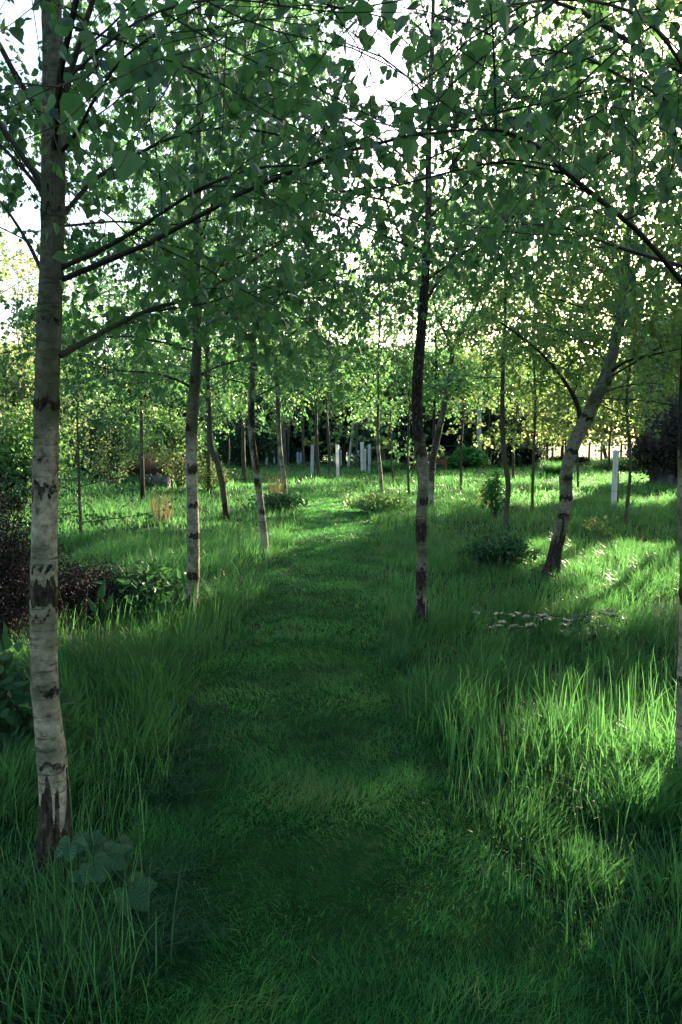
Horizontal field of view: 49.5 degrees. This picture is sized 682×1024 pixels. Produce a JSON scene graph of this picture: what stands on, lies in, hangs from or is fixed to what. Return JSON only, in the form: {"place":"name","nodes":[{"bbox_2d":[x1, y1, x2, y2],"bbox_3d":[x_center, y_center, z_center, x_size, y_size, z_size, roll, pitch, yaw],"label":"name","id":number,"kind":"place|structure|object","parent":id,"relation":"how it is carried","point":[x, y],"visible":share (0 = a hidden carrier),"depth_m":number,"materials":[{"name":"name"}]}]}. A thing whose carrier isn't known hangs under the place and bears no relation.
{"place":"outdoors","nodes":[
{"label":"outdoors","id":0,"kind":"place"},
{"bbox_2d":[87,421,135,486],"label":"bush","id":1,"kind":"object","parent":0,"point":[105,457],"visible":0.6,"depth_m":24.60,"materials":[{"name":"green plant"}]},
{"bbox_2d":[204,308,335,468],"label":"willow tree","id":2,"kind":"object","parent":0,"point":[285,440],"visible":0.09,"depth_m":39.60,"materials":[{"name":"green plant"}]},
{"bbox_2d":[0,441,681,1023],"bbox_3d":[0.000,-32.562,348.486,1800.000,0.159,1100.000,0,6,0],"label":"ground","id":3,"kind":"structure","parent":0,"point":[642,1011],"depth_m":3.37,"materials":[{"name":"green plant"}]},
{"bbox_2d":[0,341,76,432],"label":"woodland tree","id":4,"kind":"object","parent":3,"relation":"on","point":[12,384],"visible":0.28,"depth_m":47.46,"materials":[{"name":"green plant"}]},
{"bbox_2d":[0,622,85,754],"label":"nettle patch","id":5,"kind":"object","parent":3,"relation":"on","point":[18,698],"visible":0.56,"depth_m":3.55,"materials":[{"name":"green plant"}]},
{"bbox_2d":[0,471,91,653],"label":"heather shrub","id":6,"kind":"object","parent":3,"relation":"on","point":[14,580],"visible":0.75,"depth_m":5.23,"materials":[{"name":"purple plant"}]},
{"bbox_2d":[0,390,98,513],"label":"hedge bush","id":7,"kind":"object","parent":3,"relation":"on","point":[9,446],"visible":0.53,"depth_m":15.50,"materials":[{"name":"green plant"}]},
{"bbox_2d":[0,157,98,453],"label":"broadleaf tree","id":8,"kind":"object","parent":3,"relation":"on","point":[14,266],"visible":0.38,"depth_m":16.92,"materials":[{"name":"green plant"}]},
{"bbox_2d":[0,301,105,428],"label":"woodland tree","id":9,"kind":"object","parent":3,"relation":"on","point":[13,317],"visible":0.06,"depth_m":59.70,"materials":[{"name":"green plant"}]},
{"bbox_2d":[0,233,108,463],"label":"broadleaf tree","id":10,"kind":"object","parent":3,"relation":"on","point":[6,276],"visible":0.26,"depth_m":23.68,"materials":[{"name":"green plant"}]},
{"bbox_2d":[58,590,113,668],"bbox_3d":[-1.696,0.801,4.957,0.434,0.666,0.511,0,6,0],"label":"reed clump","id":11,"kind":"object","parent":3,"relation":"on","point":[83,629],"visible":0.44,"depth_m":4.96,"materials":[{"name":"green plant"}]},
{"bbox_2d":[0,350,186,538],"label":"sapling","id":12,"kind":"object","parent":3,"relation":"on","point":[88,455],"visible":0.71,"depth_m":11.45,"materials":[{"name":"green plant"}]},
{"bbox_2d":[7,279,186,475],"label":"broadleaf tree","id":13,"kind":"object","parent":3,"relation":"on","point":[87,366],"visible":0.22,"depth_m":29.19,"materials":[{"name":"green plant"}]},
{"bbox_2d":[88,579,112,651],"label":"dock plant","id":14,"kind":"object","parent":3,"relation":"on","point":[101,594],"visible":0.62,"depth_m":4.97,"materials":[{"name":"green plant"}]},
{"bbox_2d":[58,544,149,630],"bbox_3d":[-2.230,0.658,6.297,1.098,0.763,1.246,4,7,33],"label":"heather shrub","id":15,"kind":"object","parent":3,"relation":"on","point":[81,588],"visible":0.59,"depth_m":6.18,"materials":[{"name":"purple plant"}]},
{"bbox_2d":[59,402,152,480],"bbox_3d":[-9.316,-2.691,28.491,4.116,3.042,2.790,0,6,0],"label":"hedge bush","id":16,"kind":"object","parent":3,"relation":"on","point":[120,440],"visible":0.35,"depth_m":28.07,"materials":[{"name":"green plant"}]},
{"bbox_2d":[55,830,156,916],"bbox_3d":[-0.812,1.243,2.532,0.287,0.233,0.435,-3,6,-28],"label":"bramble plant","id":17,"kind":"object","parent":3,"relation":"on","point":[138,894],"visible":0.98,"depth_m":2.51,"materials":[{"name":"green plant"}]},
{"bbox_2d":[29,121,248,503],"bbox_3d":[-4.858,-4.753,17.699,5.560,9.386,4.312,4,7,36],"label":"birch tree","id":18,"kind":"object","parent":3,"relation":"on","point":[97,390],"visible":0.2,"depth_m":17.56,"materials":[{"name":"green plant"}]},
{"bbox_2d":[79,346,206,457],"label":"tree","id":19,"kind":"object","parent":3,"relation":"on","point":[132,407],"visible":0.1,"depth_m":52.05,"materials":[{"name":"green plant"}]},
{"bbox_2d":[125,446,168,478],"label":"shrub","id":20,"kind":"object","parent":3,"relation":"on","point":[135,470],"visible":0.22,"depth_m":30.39,"materials":[{"name":"green plant"}]},
{"bbox_2d":[139,473,170,488],"bbox_3d":[-5.909,-0.949,23.420,0.950,0.608,0.633,0,6,0],"label":"fallen log","id":21,"kind":"object","parent":3,"relation":"on","point":[162,481],"visible":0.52,"depth_m":23.27,"materials":[{"name":"wood"}]},
{"bbox_2d":[82,557,230,630],"bbox_3d":[-1.622,0.702,6.665,1.232,0.667,1.632,0,6,0],"label":"nettle patch","id":22,"kind":"object","parent":3,"relation":"on","point":[148,580],"visible":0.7,"depth_m":6.44,"materials":[{"name":"green plant"}]},
{"bbox_2d":[147,484,174,525],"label":"reed clump","id":23,"kind":"object","parent":3,"relation":"on","point":[167,512],"visible":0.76,"depth_m":13.64,"materials":[{"name":"beige plant"}]},
{"bbox_2d":[132,453,199,475],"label":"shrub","id":24,"kind":"object","parent":3,"relation":"on","point":[153,469],"visible":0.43,"depth_m":28.12,"materials":[{"name":"green plant"}]},
{"bbox_2d":[120,403,219,465],"bbox_3d":[-8.608,-3.683,35.997,5.486,3.553,3.031,0,6,0],"label":"hedge bush","id":25,"kind":"object","parent":3,"relation":"on","point":[161,427],"visible":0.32,"depth_m":35.56,"materials":[{"name":"green plant"}]},
{"bbox_2d":[78,213,261,486],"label":"broadleaf tree","id":26,"kind":"object","parent":3,"relation":"on","point":[151,438],"visible":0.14,"depth_m":23.52,"materials":[{"name":"green plant"}]},
{"bbox_2d":[150,419,205,487],"bbox_3d":[-5.126,-1.832,23.511,1.796,2.290,1.431,-4,7,-35],"label":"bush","id":27,"kind":"object","parent":3,"relation":"on","point":[170,464],"visible":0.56,"depth_m":23.50,"materials":[{"name":"green plant"}]},
{"bbox_2d":[180,568,196,619],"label":"dock plant","id":28,"kind":"object","parent":3,"relation":"on","point":[185,581],"visible":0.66,"depth_m":5.98,"materials":[{"name":"green plant"}]},
{"bbox_2d":[71,44,308,521],"bbox_3d":[-2.314,-4.036,13.936,4.913,8.635,4.050,-5,8,-42],"label":"birch tree","id":29,"kind":"object","parent":3,"relation":"on","point":[224,499],"visible":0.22,"depth_m":13.71,"materials":[{"name":"green plant"}]},
{"bbox_2d":[155,253,247,491],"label":"birch tree","id":30,"kind":"object","parent":3,"relation":"on","point":[232,404],"visible":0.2,"depth_m":21.49,"materials":[{"name":"green plant"}]},
{"bbox_2d":[179,457,242,490],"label":"bramble bush","id":31,"kind":"object","parent":3,"relation":"on","point":[201,478],"visible":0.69,"depth_m":22.44,"materials":[{"name":"green plant"}]},
{"bbox_2d":[143,246,294,482],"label":"broadleaf tree","id":32,"kind":"object","parent":3,"relation":"on","point":[245,416],"visible":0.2,"depth_m":26.76,"materials":[{"name":"green plant"}]},
{"bbox_2d":[0,0,478,628],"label":"birch tree","id":33,"kind":"object","parent":3,"relation":"on","point":[316,278],"visible":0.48,"depth_m":5.95,"materials":[{"name":"green plant"}]},
{"bbox_2d":[100,0,389,556],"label":"birch tree","id":34,"kind":"object","parent":3,"relation":"on","point":[254,455],"visible":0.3,"depth_m":9.88,"materials":[{"name":"green plant"}]},
{"bbox_2d":[198,399,291,465],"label":"hedge bush","id":35,"kind":"object","parent":3,"relation":"on","point":[264,445],"visible":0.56,"depth_m":43.03,"materials":[{"name":"green plant"}]},
{"bbox_2d":[176,249,324,480],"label":"birch tree","id":36,"kind":"object","parent":3,"relation":"on","point":[243,463],"visible":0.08,"depth_m":28.31,"materials":[{"name":"green plant"}]},
{"bbox_2d":[183,341,325,463],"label":"evergreen tree","id":37,"kind":"object","parent":3,"relation":"on","point":[293,450],"visible":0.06,"depth_m":49.70,"materials":[{"name":"green plant"}]},
{"bbox_2d":[164,139,365,493],"bbox_3d":[-1.474,-4.698,17.554,4.093,9.347,4.694,1,6,14],"label":"birch tree","id":38,"kind":"object","parent":3,"relation":"on","point":[285,398],"visible":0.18,"depth_m":17.47,"materials":[{"name":"green plant"}]},
{"bbox_2d":[264,468,285,501],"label":"reed clump","id":39,"kind":"object","parent":3,"relation":"on","point":[278,488],"visible":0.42,"depth_m":17.46,"materials":[{"name":"beige plant"}]},
{"bbox_2d":[242,488,313,512],"bbox_3d":[-1.340,-0.236,16.475,1.615,0.603,1.614,4,7,36],"label":"nettle patch","id":40,"kind":"object","parent":3,"relation":"on","point":[284,499],"visible":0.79,"depth_m":16.30,"materials":[{"name":"green plant"}]},
{"bbox_2d":[243,371,360,459],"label":"evergreen tree","id":41,"kind":"object","parent":3,"relation":"on","point":[331,434],"visible":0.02,"depth_m":52.16,"materials":[{"name":"green plant"}]},
{"bbox_2d":[256,263,360,471],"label":"broadleaf tree","id":42,"kind":"object","parent":3,"relation":"on","point":[283,418],"visible":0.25,"depth_m":35.74,"materials":[{"name":"green plant"}]},
{"bbox_2d":[260,258,359,476],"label":"birch tree","id":43,"kind":"object","parent":3,"relation":"on","point":[316,444],"visible":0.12,"depth_m":30.98,"materials":[{"name":"green plant"}]},
{"bbox_2d":[303,436,322,473],"bbox_3d":[-1.284,-2.534,33.463,0.943,1.799,0.590,0,6,0],"label":"tree guard tube","id":44,"kind":"object","parent":3,"relation":"on","point":[308,443],"visible":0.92,"depth_m":33.35,"materials":[{"name":"white plastic"}]},
{"bbox_2d":[257,272,374,474],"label":"birch tree","id":45,"kind":"object","parent":3,"relation":"on","point":[329,450],"visible":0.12,"depth_m":32.72,"materials":[{"name":"green plant"}]},
{"bbox_2d":[271,336,384,461],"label":"evergreen tree","id":46,"kind":"object","parent":3,"relation":"on","point":[343,447],"visible":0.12,"depth_m":50.69,"materials":[{"name":"green plant"}]},
{"bbox_2d":[336,445,339,476],"bbox_3d":[-0.125,-2.070,30.420,0.204,1.406,0.161,0,6,0],"label":"tree guard tube","id":47,"kind":"object","parent":3,"relation":"on","point":[337,461],"visible":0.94,"depth_m":30.38,"materials":[{"name":"plastic"}]},
{"bbox_2d":[0,0,681,882],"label":"birch tree","id":48,"kind":"object","parent":3,"relation":"on","point":[56,106],"visible":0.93,"depth_m":2.59,"materials":[{"name":"green plant"}]},
{"bbox_2d":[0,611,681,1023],"bbox_3d":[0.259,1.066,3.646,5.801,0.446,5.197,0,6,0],"label":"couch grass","id":49,"kind":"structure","parent":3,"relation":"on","point":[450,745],"depth_m":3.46,"materials":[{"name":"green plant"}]},
{"bbox_2d":[298,264,400,469],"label":"broadleaf tree","id":50,"kind":"object","parent":3,"relation":"on","point":[352,435],"visible":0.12,"depth_m":36.82,"materials":[{"name":"green plant"}]},
{"bbox_2d":[319,340,380,466],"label":"birch tree","id":51,"kind":"object","parent":3,"relation":"on","point":[350,446],"visible":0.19,"depth_m":43.45,"materials":[{"name":"green plant"}]},
{"bbox_2d":[25,498,677,726],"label":"seed stalks","id":52,"kind":"object","parent":3,"relation":"on","point":[279,535],"visible":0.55,"depth_m":9.90,"materials":[{"name":"green plant"}]},
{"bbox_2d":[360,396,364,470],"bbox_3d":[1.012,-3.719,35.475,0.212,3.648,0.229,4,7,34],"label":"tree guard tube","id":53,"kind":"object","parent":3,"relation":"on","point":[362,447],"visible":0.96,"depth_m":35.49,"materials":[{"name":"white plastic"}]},
{"bbox_2d":[320,344,408,460],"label":"evergreen tree","id":54,"kind":"object","parent":3,"relation":"on","point":[385,348],"visible":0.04,"depth_m":53.09,"materials":[{"name":"green plant"}]},
{"bbox_2d":[329,489,415,512],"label":"bramble bush","id":55,"kind":"object","parent":3,"relation":"on","point":[374,500],"visible":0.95,"depth_m":16.03,"materials":[{"name":"green plant"}]},
{"bbox_2d":[365,436,398,460],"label":"palm plant","id":56,"kind":"object","parent":3,"relation":"on","point":[382,440],"visible":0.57,"depth_m":34.55,"materials":[{"name":"green plant"}]},
{"bbox_2d":[318,227,452,493],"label":"birch tree","id":57,"kind":"object","parent":3,"relation":"on","point":[390,332],"visible":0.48,"depth_m":20.09,"materials":[{"name":"green plant"}]},
{"bbox_2d":[371,457,403,473],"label":"shrub","id":58,"kind":"object","parent":3,"relation":"on","point":[386,466],"depth_m":33.60,"materials":[{"name":"green plant"}]},
{"bbox_2d":[329,227,456,480],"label":"broadleaf tree","id":59,"kind":"object","parent":3,"relation":"on","point":[386,411],"visible":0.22,"depth_m":27.65,"materials":[{"name":"green plant"}]},
{"bbox_2d":[129,0,681,636],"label":"birch tree","id":60,"kind":"object","parent":3,"relation":"on","point":[425,294],"visible":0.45,"depth_m":5.85,"materials":[{"name":"green plant"}]},
{"bbox_2d":[323,167,487,492],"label":"broadleaf tree","id":61,"kind":"object","parent":3,"relation":"on","point":[358,416],"visible":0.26,"depth_m":20.68,"materials":[{"name":"green plant"}]},
{"bbox_2d":[342,347,493,465],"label":"evergreen tree","id":62,"kind":"object","parent":3,"relation":"on","point":[401,440],"visible":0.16,"depth_m":43.88,"materials":[{"name":"green plant"}]},
{"bbox_2d":[175,0,681,783],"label":"birch tree","id":63,"kind":"object","parent":3,"relation":"on","point":[665,94],"visible":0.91,"depth_m":2.36,"materials":[{"name":"green plant"}]},
{"bbox_2d":[413,453,446,471],"bbox_3d":[4.261,-2.367,35.607,1.580,0.940,0.580,0,6,0],"label":"garden bench","id":64,"kind":"object","parent":3,"relation":"on","point":[445,464],"visible":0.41,"depth_m":35.80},
{"bbox_2d":[346,187,577,489],"bbox_3d":[3.862,-5.203,23.387,6.968,9.277,5.911,2,6,16],"label":"broadleaf tree","id":65,"kind":"object","parent":3,"relation":"on","point":[398,456],"visible":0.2,"depth_m":23.44,"materials":[{"name":"green plant"}]},
{"bbox_2d":[348,122,578,506],"bbox_3d":[2.510,-4.369,16.860,4.791,8.784,4.460,-2,6,-21],"label":"birch tree","id":66,"kind":"object","parent":3,"relation":"on","point":[438,317],"visible":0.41,"depth_m":16.99,"materials":[{"name":"green plant"}]},
{"bbox_2d":[393,364,538,466],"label":"evergreen tree","id":67,"kind":"object","parent":3,"relation":"on","point":[497,458],"visible":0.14,"depth_m":42.98,"materials":[{"name":"green plant"}]},
{"bbox_2d":[441,444,491,468],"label":"leafy bush","id":68,"kind":"object","parent":3,"relation":"on","point":[472,457],"visible":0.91,"depth_m":38.30,"materials":[{"name":"green plant"}]},
{"bbox_2d":[429,306,539,466],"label":"broadleaf tree","id":69,"kind":"object","parent":3,"relation":"on","point":[489,413],"visible":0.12,"depth_m":40.72,"materials":[{"name":"green plant"}]},
{"bbox_2d":[471,478,498,507],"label":"sapling bush","id":70,"kind":"object","parent":3,"relation":"on","point":[484,488],"visible":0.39,"depth_m":17.54,"materials":[{"name":"green plant"}]},
{"bbox_2d":[443,299,528,469],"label":"birch tree","id":71,"kind":"object","parent":3,"relation":"on","point":[479,416],"visible":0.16,"depth_m":38.37,"materials":[{"name":"green plant"}]},
{"bbox_2d":[479,465,505,518],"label":"sapling bush","id":72,"kind":"object","parent":3,"relation":"on","point":[493,493],"visible":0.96,"depth_m":14.65,"materials":[{"name":"green plant"}]},
{"bbox_2d":[448,525,543,569],"bbox_3d":[1.941,0.482,9.395,1.186,0.569,0.925,0,6,0],"label":"nettle patch","id":73,"kind":"object","parent":3,"relation":"on","point":[514,551],"visible":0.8,"depth_m":9.26,"materials":[{"name":"green plant"}]},
{"bbox_2d":[497,698,508,782],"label":"dead stem","id":74,"kind":"object","parent":3,"relation":"on","point":[502,735],"visible":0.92,"depth_m":3.38,"materials":[{"name":"brown plant"}]},
{"bbox_2d":[401,20,618,529],"bbox_3d":[2.716,-3.828,12.281,3.896,8.531,4.953,2,6,16],"label":"birch tree","id":75,"kind":"object","parent":3,"relation":"on","point":[467,385],"visible":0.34,"depth_m":12.66,"materials":[{"name":"green plant"}]},
{"bbox_2d":[345,141,681,485],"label":"old tree","id":76,"kind":"object","parent":3,"relation":"on","point":[662,476],"visible":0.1,"depth_m":26.12,"materials":[{"name":"green plant"}]},
{"bbox_2d":[472,349,554,445],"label":"woodland tree","id":77,"kind":"object","parent":3,"relation":"on","point":[529,402],"visible":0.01,"depth_m":49.79,"materials":[{"name":"green plant"}]},
{"bbox_2d":[441,252,602,478],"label":"broadleaf tree","id":78,"kind":"object","parent":3,"relation":"on","point":[488,440],"visible":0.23,"depth_m":29.56,"materials":[{"name":"green plant"}]},
{"bbox_2d":[507,436,550,466],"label":"dark shrub","id":79,"kind":"object","parent":3,"relation":"on","point":[528,462],"visible":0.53,"depth_m":43.20,"materials":[{"name":"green plant"}]},
{"bbox_2d":[412,0,681,578],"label":"birch tree","id":80,"kind":"object","parent":3,"relation":"on","point":[602,389],"visible":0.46,"depth_m":8.17,"materials":[{"name":"green plant"}]},
{"bbox_2d":[446,139,648,508],"bbox_3d":[4.418,-4.198,16.679,4.530,8.506,6.128,0,6,0],"label":"broadleaf tree","id":81,"kind":"object","parent":3,"relation":"on","point":[507,410],"visible":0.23,"depth_m":16.69,"materials":[{"name":"green plant"}]},
{"bbox_2d":[507,352,589,446],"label":"woodland tree","id":82,"kind":"object","parent":3,"relation":"on","point":[552,436],"visible":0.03,"depth_m":52.88,"materials":[{"name":"green plant"}]},
{"bbox_2d":[538,459,561,476],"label":"grass tussock","id":83,"kind":"object","parent":3,"relation":"on","point":[550,468],"depth_m":31.20,"materials":[{"name":"green plant"}]},
{"bbox_2d":[472,608,629,639],"bbox_3d":[1.791,0.907,5.944,1.420,0.255,0.611,-1,6,-15],"label":"flowering plant","id":84,"kind":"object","parent":3,"relation":"on","point":[549,617],"depth_m":5.95,"materials":[{"name":"green plant"}]},
{"bbox_2d":[506,318,623,456],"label":"broadleaf tree","id":85,"kind":"object","parent":3,"relation":"on","point":[555,428],"visible":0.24,"depth_m":41.45,"materials":[{"name":"green plant"}]},
{"bbox_2d":[542,454,597,463],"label":"dark shrub","id":86,"kind":"object","parent":3,"relation":"on","point":[583,459],"visible":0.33,"depth_m":47.98,"materials":[{"name":"green plant"}]},
{"bbox_2d":[476,189,677,488],"bbox_3d":[7.613,-5.448,23.613,6.307,9.637,6.065,-5,7,-41],"label":"broadleaf tree","id":87,"kind":"object","parent":3,"relation":"on","point":[558,437],"visible":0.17,"depth_m":23.73,"materials":[{"name":"green plant"}]},
{"bbox_2d":[538,357,624,456],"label":"woodland tree","id":88,"kind":"object","parent":3,"relation":"on","point":[584,442],"visible":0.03,"depth_m":57.88,"materials":[{"name":"green plant"}]},
{"bbox_2d":[546,278,646,471],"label":"broadleaf tree","id":89,"kind":"object","parent":3,"relation":"on","point":[609,441],"visible":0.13,"depth_m":33.81,"materials":[{"name":"green plant"}]},
{"bbox_2d":[580,515,614,537],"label":"sapling bush","id":90,"kind":"object","parent":3,"relation":"on","point":[605,531],"visible":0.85,"depth_m":12.10,"materials":[{"name":"green plant"}]},
{"bbox_2d":[517,98,681,525],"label":"broadleaf tree","id":91,"kind":"object","parent":3,"relation":"on","point":[604,407],"visible":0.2,"depth_m":13.94,"materials":[{"name":"green plant"}]},
{"bbox_2d":[521,0,681,463],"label":"broadleaf tree","id":92,"kind":"object","parent":3,"relation":"on","point":[606,342],"visible":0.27,"depth_m":11.24,"materials":[{"name":"green plant"}]},
{"bbox_2d":[545,355,665,458],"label":"woodland tree","id":93,"kind":"object","parent":3,"relation":"on","point":[606,429],"visible":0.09,"depth_m":55.66,"materials":[{"name":"green plant"}]},
{"bbox_2d":[584,455,644,472],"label":"ivy bush","id":94,"kind":"object","parent":3,"relation":"on","point":[603,463],"visible":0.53,"depth_m":35.81,"materials":[{"name":"green plant"}]},
{"bbox_2d":[611,451,619,504],"bbox_3d":[6.339,-0.734,17.145,0.169,1.374,0.194,3,6,29],"label":"tree guard tube","id":95,"kind":"object","parent":3,"relation":"on","point":[615,480],"visible":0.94,"depth_m":17.09,"materials":[{"name":"plastic"}]},
{"bbox_2d":[597,356,642,442],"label":"broadleaf tree","id":96,"kind":"object","parent":3,"relation":"on","point":[634,423],"visible":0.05,"depth_m":48.40,"materials":[{"name":"green plant"}]},
{"bbox_2d":[590,369,667,444],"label":"woodland tree","id":97,"kind":"object","parent":3,"relation":"on","point":[629,397],"visible":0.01,"depth_m":54.42,"materials":[{"name":"green plant"}]},
{"bbox_2d":[590,123,681,398],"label":"birch tree","id":98,"kind":"object","parent":3,"relation":"on","point":[638,387],"visible":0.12,"depth_m":14.56,"materials":[{"name":"green plant"}]},
{"bbox_2d":[604,130,681,214],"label":"birch tree","id":99,"kind":"object","parent":3,"relation":"on","point":[660,155],"visible":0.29,"depth_m":4.88,"materials":[{"name":"green plant"}]},
{"bbox_2d":[615,393,677,480],"bbox_3d":[11.815,-2.836,26.642,4.164,3.782,3.307,0,6,0],"label":"ivy bush","id":100,"kind":"object","parent":3,"relation":"on","point":[642,455],"visible":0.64,"depth_m":26.04,"materials":[{"name":"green plant"}]},
{"bbox_2d":[618,237,681,441],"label":"woodland tree","id":101,"kind":"object","parent":3,"relation":"on","point":[637,428],"visible":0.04,"depth_m":28.26,"materials":[{"name":"green plant"}]},
{"bbox_2d":[0,0,681,440],"label":"sky","id":102,"kind":"structure","parent":0,"point":[30,217],"materials":[{"name":"white"}]},
{"bbox_2d":[75,468,663,1023],"bbox_3d":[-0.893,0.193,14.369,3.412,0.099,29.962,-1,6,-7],"label":"mown path","id":103,"kind":"structure","parent":0,"point":[387,876],"depth_m":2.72,"materials":[{"name":"green plant"}]},
{"bbox_2d":[0,548,418,1022],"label":"grass clippings","id":104,"kind":"object","parent":103,"relation":"on","point":[161,920],"depth_m":2.56,"materials":[{"name":"green plant"}]},
{"bbox_2d":[368,615,432,672],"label":"grass clump","id":105,"kind":"object","parent":103,"relation":"on","point":[399,660],"visible":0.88,"depth_m":5.21,"materials":[{"name":"green plant"}]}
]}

